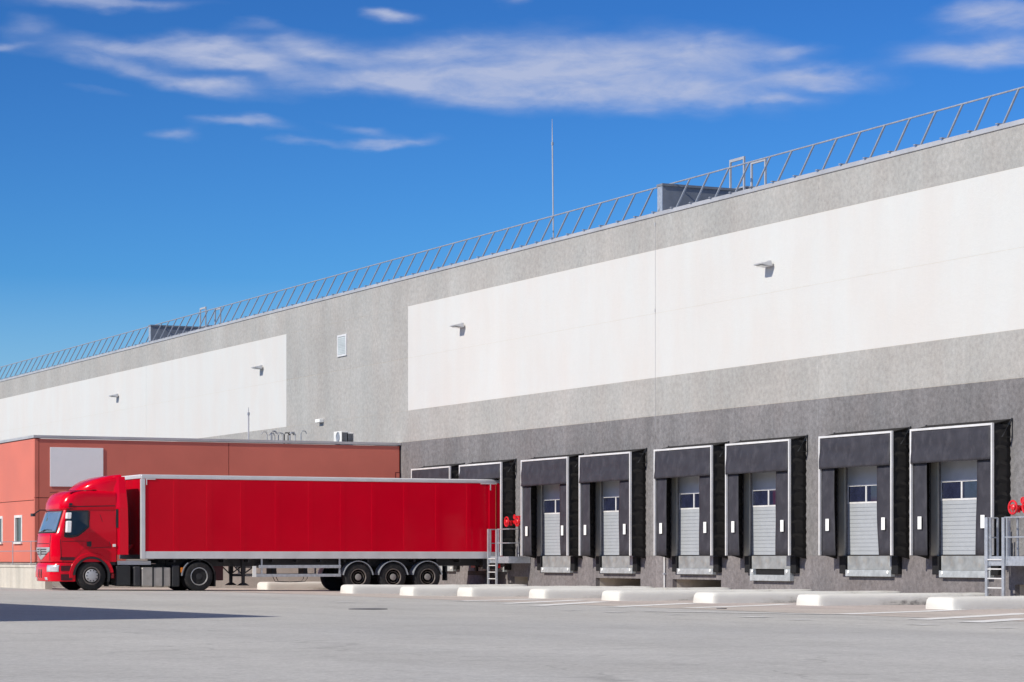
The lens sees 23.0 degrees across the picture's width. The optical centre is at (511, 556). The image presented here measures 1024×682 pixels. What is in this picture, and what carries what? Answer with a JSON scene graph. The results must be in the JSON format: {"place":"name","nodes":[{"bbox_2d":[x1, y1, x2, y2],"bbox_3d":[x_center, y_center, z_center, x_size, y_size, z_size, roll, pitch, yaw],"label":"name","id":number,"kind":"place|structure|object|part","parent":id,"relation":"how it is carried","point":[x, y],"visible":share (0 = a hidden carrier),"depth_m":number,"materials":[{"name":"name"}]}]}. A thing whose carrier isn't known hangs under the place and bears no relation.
{"place":"outdoors","nodes":[
{"label":"outdoors","id":0,"kind":"place"},
{"bbox_2d":[52,587,339,590],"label":"loading apron","id":1,"kind":"object","parent":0,"point":[219,589],"visible":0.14,"depth_m":91.19,"materials":[{"name":"grey concrete"}]},
{"bbox_2d":[257,582,327,589],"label":"wheel guide","id":2,"kind":"object","parent":1,"relation":"on","point":[290,586],"visible":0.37,"depth_m":93.01,"materials":[{"name":"concrete"}]},
{"bbox_2d":[0,587,1023,681],"bbox_3d":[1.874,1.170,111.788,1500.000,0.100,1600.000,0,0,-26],"label":"asphalt yard","id":3,"kind":"structure","parent":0,"point":[52,635],"depth_m":32.95,"materials":[{"name":"grey asphalt"}]},
{"bbox_2d":[0,564,51,588],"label":"retaining wall","id":4,"kind":"structure","parent":3,"relation":"on","point":[17,576],"depth_m":91.54,"materials":[{"name":"concrete"}]},
{"bbox_2d":[0,541,35,564],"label":"handrail","id":5,"kind":"object","parent":4,"relation":"on","point":[12,551],"visible":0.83,"depth_m":93.00,"materials":[{"name":"grey metal"}]},
{"bbox_2d":[31,474,215,590],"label":"truck tractor","id":6,"kind":"object","parent":3,"relation":"on","point":[82,539],"visible":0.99,"depth_m":85.52,"materials":[{"name":"red paint"}]},
{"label":"door","id":7,"kind":"part","parent":6,"relation":"part of","materials":[{"name":"red paint"}]},
{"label":"side window","id":8,"kind":"part","parent":6,"relation":"part of","materials":[{"name":"black glass"}]},
{"bbox_2d":[0,435,400,587],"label":"office annex","id":9,"kind":"object","parent":3,"relation":"on","point":[26,488],"visible":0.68,"depth_m":97.47,"materials":[{"name":"red painted plaster"},{"name":"metal"},{"name":"glass"}]},
{"bbox_2d":[0,516,2,543],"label":"window","id":10,"kind":"structure","parent":9,"relation":"in","point":[1,517],"depth_m":99.17,"materials":[{"name":"white glass"}]},
{"bbox_2d":[13,515,22,543],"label":"window","id":11,"kind":"structure","parent":9,"relation":"in","point":[17,518],"depth_m":96.81,"materials":[{"name":"white glass"}]},
{"bbox_2d":[50,447,102,486],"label":"blank sign","id":12,"kind":"object","parent":9,"relation":"attached to","point":[70,467],"visible":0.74,"depth_m":95.08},
{"bbox_2d":[247,407,249,439],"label":"lightning rod","id":13,"kind":"object","parent":9,"relation":"on","point":[248,413],"visible":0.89,"depth_m":99.16,"materials":[{"name":"metal"}]},
{"bbox_2d":[261,430,306,443],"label":"pipe cluster","id":14,"kind":"object","parent":9,"relation":"on","point":[271,434],"visible":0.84,"depth_m":100.28,"materials":[{"name":"metal"}]},
{"bbox_2d":[334,431,347,444],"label":"air conditioner","id":15,"kind":"object","parent":9,"relation":"on","point":[341,436],"visible":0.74,"depth_m":101.19,"materials":[{"name":"white plastic"}]},
{"bbox_2d":[347,432,353,441],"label":"air conditioner","id":16,"kind":"object","parent":9,"relation":"on","point":[350,437],"visible":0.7,"depth_m":101.27,"materials":[{"name":"white plastic"}]},
{"bbox_2d":[395,472,399,477],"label":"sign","id":17,"kind":"object","parent":9,"relation":"attached to","point":[397,474],"visible":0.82,"depth_m":100.81,"materials":[{"name":"red"}]},
{"bbox_2d":[351,608,384,609],"bbox_3d":[-3.086,1.114,53.897,0.840,0.012,0.840,0,0,-26],"label":"manhole cover","id":18,"kind":"object","parent":3,"relation":"on","point":[367,608],"visible":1,"depth_m":53.89,"materials":[{"name":"metal"}]},
{"bbox_2d":[0,118,1023,595],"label":"warehouse","id":19,"kind":"structure","parent":3,"relation":"on","point":[884,292],"depth_m":80.51,"materials":[{"name":"white concrete"}]},
{"bbox_2d":[200,307,220,326],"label":"roof ladder","id":20,"kind":"object","parent":19,"relation":"on","point":[205,325],"visible":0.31,"depth_m":133.06,"materials":[{"name":"metal"}]},
{"bbox_2d":[315,419,323,422],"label":"wall box","id":21,"kind":"object","parent":19,"relation":"attached to","point":[319,420],"visible":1,"depth_m":108.56,"materials":[{"name":"white metal"}]},
{"bbox_2d":[337,334,346,356],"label":"wall vent","id":22,"kind":"object","parent":19,"relation":"attached to","point":[342,345],"depth_m":106.56,"materials":[{"name":"white metal"}]},
{"bbox_2d":[411,463,464,478],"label":"dock shelter","id":23,"kind":"object","parent":19,"relation":"attached to","point":[448,471],"visible":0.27,"depth_m":96.31,"materials":[{"name":"black metal"}]},
{"bbox_2d":[439,566,459,570],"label":"dock leveller","id":24,"kind":"object","parent":19,"relation":"attached to","point":[451,568],"visible":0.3,"depth_m":96.06,"materials":[{"name":"metal"}]},
{"bbox_2d":[450,323,463,327],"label":"wall lamp","id":25,"kind":"object","parent":19,"relation":"attached to","point":[460,325],"visible":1,"depth_m":95.25,"materials":[{"name":"grey metal"}]},
{"bbox_2d":[459,458,516,555],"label":"dock shelter","id":26,"kind":"object","parent":19,"relation":"attached to","point":[503,472],"visible":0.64,"depth_m":91.29,"materials":[{"name":"black metal"}]},
{"bbox_2d":[474,563,510,571],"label":"dock leveller","id":27,"kind":"object","parent":19,"relation":"attached to","point":[504,567],"visible":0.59,"depth_m":92.05,"materials":[{"name":"metal"}]},
{"bbox_2d":[0,86,1023,378],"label":"roof guardrail","id":28,"kind":"object","parent":19,"relation":"on","point":[534,228],"visible":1,"depth_m":89.83,"materials":[{"name":"grey metal"}]},
{"bbox_2d":[521,453,583,558],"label":"dock shelter","id":29,"kind":"object","parent":19,"relation":"attached to","point":[552,470],"visible":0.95,"depth_m":87.11,"materials":[{"name":"black metal"}]},
{"bbox_2d":[551,125,553,237],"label":"lightning rod","id":30,"kind":"object","parent":19,"relation":"on","point":[552,143],"visible":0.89,"depth_m":91.23,"materials":[{"name":"metal"}]},
{"bbox_2d":[543,479,566,554],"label":"dock door","id":31,"kind":"structure","parent":19,"relation":"in","point":[551,501],"depth_m":88.86,"materials":[{"name":"white metal"}]},
{"bbox_2d":[537,556,577,572],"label":"dock leveller","id":32,"kind":"object","parent":19,"relation":"attached to","point":[559,564],"visible":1,"depth_m":88.01,"materials":[{"name":"metal"}]},
{"bbox_2d":[603,481,619,554],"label":"dock door","id":33,"kind":"structure","parent":19,"relation":"in","point":[610,488],"depth_m":84.81,"materials":[{"name":"white metal"}]},
{"bbox_2d":[579,448,646,558],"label":"dock shelter","id":34,"kind":"object","parent":19,"relation":"attached to","point":[626,469],"visible":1,"depth_m":82.83,"materials":[{"name":"black metal"}]},
{"bbox_2d":[596,556,640,573],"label":"dock leveller","id":35,"kind":"object","parent":19,"relation":"attached to","point":[619,564],"visible":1,"depth_m":83.94,"materials":[{"name":"metal"}]},
{"bbox_2d":[663,557,665,586],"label":"drain pipe","id":36,"kind":"object","parent":19,"relation":"attached to","point":[664,573],"visible":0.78,"depth_m":81.22,"materials":[{"name":"white metal"}]},
{"bbox_2d":[679,476,698,554],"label":"dock door","id":37,"kind":"structure","parent":19,"relation":"in","point":[688,486],"depth_m":80.02,"materials":[{"name":"white metal"}]},
{"bbox_2d":[654,441,728,558],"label":"dock shelter","id":38,"kind":"object","parent":19,"relation":"attached to","point":[705,463],"visible":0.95,"depth_m":78.16,"materials":[{"name":"black metal"}]},
{"bbox_2d":[672,556,721,574],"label":"dock leveller","id":39,"kind":"object","parent":19,"relation":"attached to","point":[690,564],"visible":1,"depth_m":79.21,"materials":[{"name":"metal"}]},
{"bbox_2d":[729,156,766,189],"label":"roof ladder","id":40,"kind":"object","parent":19,"relation":"on","point":[743,187],"visible":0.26,"depth_m":83.37,"materials":[{"name":"metal"}]},
{"bbox_2d":[754,260,772,267],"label":"wall lamp","id":41,"kind":"object","parent":19,"relation":"attached to","point":[767,264],"visible":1,"depth_m":75.19,"materials":[{"name":"grey metal"}]},
{"bbox_2d":[752,472,775,554],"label":"dock door","id":42,"kind":"structure","parent":19,"relation":"in","point":[763,483],"depth_m":75.91,"materials":[{"name":"white metal"}]},
{"bbox_2d":[725,435,807,558],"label":"dock shelter","id":43,"kind":"object","parent":19,"relation":"attached to","point":[784,458],"visible":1,"depth_m":74.02,"materials":[{"name":"black rubber"}]},
{"bbox_2d":[745,556,799,580],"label":"dock leveller","id":44,"kind":"object","parent":19,"relation":"attached to","point":[771,568],"visible":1,"depth_m":75.16,"materials":[{"name":"metal"}]},
{"bbox_2d":[848,466,878,554],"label":"dock door","id":45,"kind":"structure","parent":19,"relation":"in","point":[862,481],"depth_m":71.10,"materials":[{"name":"white metal"}]},
{"bbox_2d":[818,426,910,558],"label":"dock shelter","id":46,"kind":"object","parent":19,"relation":"attached to","point":[885,452],"visible":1,"depth_m":69.28,"materials":[{"name":"black rubber"}]},
{"bbox_2d":[839,556,901,576],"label":"dock leveller","id":47,"kind":"object","parent":19,"relation":"attached to","point":[880,566],"visible":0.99,"depth_m":70.40,"materials":[{"name":"metal"}]},
{"bbox_2d":[910,418,1012,558],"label":"dock shelter","id":48,"kind":"object","parent":19,"relation":"attached to","point":[979,441],"visible":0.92,"depth_m":65.37,"materials":[{"name":"black rubber"}]},
{"bbox_2d":[941,453,990,554],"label":"dock door","id":49,"kind":"structure","parent":19,"relation":"in","point":[958,478],"depth_m":66.96,"materials":[{"name":"white metal"}]},
{"bbox_2d":[932,556,1001,577],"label":"dock leveller","id":50,"kind":"object","parent":19,"relation":"attached to","point":[967,566],"visible":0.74,"depth_m":66.53,"materials":[{"name":"metal"}]},
{"bbox_2d":[657,611,808,613],"bbox_3d":[4.702,1.155,52.247,4.216,0.028,0.500,0,0,25],"label":"painted line","id":51,"kind":"object","parent":3,"relation":"on","point":[733,612],"visible":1,"depth_m":52.30,"materials":[{"name":"white paint"}]},
{"bbox_2d":[0,0,1023,379],"label":"sky","id":52,"kind":"structure","parent":0,"point":[161,161],"materials":[{"name":"blue"}]},
{"bbox_2d":[227,591,1023,620],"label":"concrete apron","id":53,"kind":"object","parent":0,"point":[791,608],"visible":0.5,"depth_m":60.56,"materials":[{"name":"grey concrete"}]},
{"bbox_2d":[119,474,499,589],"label":"semi trailer","id":54,"kind":"object","parent":53,"relation":"on","point":[339,532],"visible":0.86,"depth_m":88.90,"materials":[{"name":"metal"}]},
{"bbox_2d":[340,584,526,593],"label":"wheel guide","id":55,"kind":"object","parent":53,"relation":"on","point":[368,589],"visible":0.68,"depth_m":82.78,"materials":[{"name":"concrete"}]},
{"bbox_2d":[400,586,536,595],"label":"wheel guide","id":56,"kind":"object","parent":53,"relation":"on","point":[428,590],"visible":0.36,"depth_m":78.01,"materials":[{"name":"concrete"}]},
{"bbox_2d":[463,599,528,600],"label":"painted line","id":57,"kind":"object","parent":53,"relation":"on","point":[488,600],"visible":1,"depth_m":67.77,"materials":[{"name":"white paint"}]},
{"bbox_2d":[487,529,530,583],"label":"access platform","id":58,"kind":"structure","parent":53,"relation":"on","point":[497,558],"depth_m":90.62,"materials":[{"name":"white metal"}]},
{"bbox_2d":[504,514,520,555],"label":"valve wheels","id":59,"kind":"object","parent":58,"relation":"on","point":[508,522],"visible":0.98,"depth_m":90.28,"materials":[{"name":"red metal"}]},
{"bbox_2d":[495,600,578,603],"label":"painted line","id":60,"kind":"object","parent":53,"relation":"on","point":[536,601],"visible":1,"depth_m":66.57,"materials":[{"name":"white paint"}]},
{"bbox_2d":[457,586,653,596],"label":"wheel guide","id":61,"kind":"object","parent":53,"relation":"on","point":[493,591],"visible":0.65,"depth_m":77.31,"materials":[{"name":"concrete"}]},
{"bbox_2d":[526,601,605,605],"bbox_3d":[1.491,1.173,63.523,0.500,0.052,8.585,0,0,13],"label":"painted line","id":62,"kind":"object","parent":53,"relation":"on","point":[566,603],"visible":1,"depth_m":63.31,"materials":[{"name":"white paint"}]},
{"bbox_2d":[529,587,731,598],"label":"wheel guide","id":63,"kind":"object","parent":53,"relation":"on","point":[552,593],"visible":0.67,"depth_m":74.12,"materials":[{"name":"concrete"}]},
{"bbox_2d":[606,603,695,606],"bbox_3d":[3.563,1.185,62.376,0.500,0.052,7.735,0,0,18],"label":"painted line","id":64,"kind":"object","parent":53,"relation":"on","point":[650,605],"visible":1,"depth_m":61.15,"materials":[{"name":"white paint"}]},
{"bbox_2d":[601,589,813,600],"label":"wheel guide","id":65,"kind":"object","parent":53,"relation":"on","point":[645,595],"visible":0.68,"depth_m":70.08,"materials":[{"name":"concrete"}]},
{"bbox_2d":[683,604,787,607],"bbox_3d":[5.614,1.191,61.521,0.500,0.040,7.642,0,0,24],"label":"painted line","id":66,"kind":"object","parent":53,"relation":"on","point":[736,606],"visible":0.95,"depth_m":60.65,"materials":[{"name":"white paint"}]},
{"bbox_2d":[693,591,901,602],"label":"wheel guide","id":67,"kind":"object","parent":53,"relation":"on","point":[753,597],"visible":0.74,"depth_m":66.59,"materials":[{"name":"concrete"}]},
{"bbox_2d":[796,592,990,605],"bbox_3d":[9.890,1.080,64.263,5.526,0.320,1.130,0,0,-26],"label":"wheel guide","id":68,"kind":"object","parent":53,"relation":"on","point":[838,599],"visible":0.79,"depth_m":63.33,"materials":[{"name":"concrete"}]},
{"bbox_2d":[839,609,968,613],"bbox_3d":[8.534,1.189,54.813,0.500,0.044,7.540,0,0,29],"label":"painted line","id":69,"kind":"object","parent":53,"relation":"on","point":[905,611],"visible":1,"depth_m":55.36,"materials":[{"name":"white paint"}]},
{"bbox_2d":[917,613,1023,619],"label":"painted line","id":70,"kind":"object","parent":53,"relation":"on","point":[970,616],"visible":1,"depth_m":49.96,"materials":[{"name":"white paint"}]},
{"bbox_2d":[926,596,1023,609],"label":"wheel guide","id":71,"kind":"object","parent":53,"relation":"on","point":[977,602],"visible":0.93,"depth_m":58.49,"materials":[{"name":"concrete"}]},
{"bbox_2d":[964,618,1023,621],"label":"painted line","id":72,"kind":"object","parent":53,"relation":"on","point":[997,620],"visible":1,"depth_m":46.19,"materials":[{"name":"white paint"}]},
{"bbox_2d":[984,516,1023,595],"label":"access platform","id":73,"kind":"structure","parent":53,"relation":"on","point":[1006,558],"depth_m":63.77,"materials":[{"name":"white metal"}]},
{"bbox_2d":[1008,497,1023,514],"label":"valve wheels","id":74,"kind":"object","parent":73,"relation":"on","point":[1016,507],"visible":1,"depth_m":63.67,"materials":[{"name":"red metal"}]}
]}

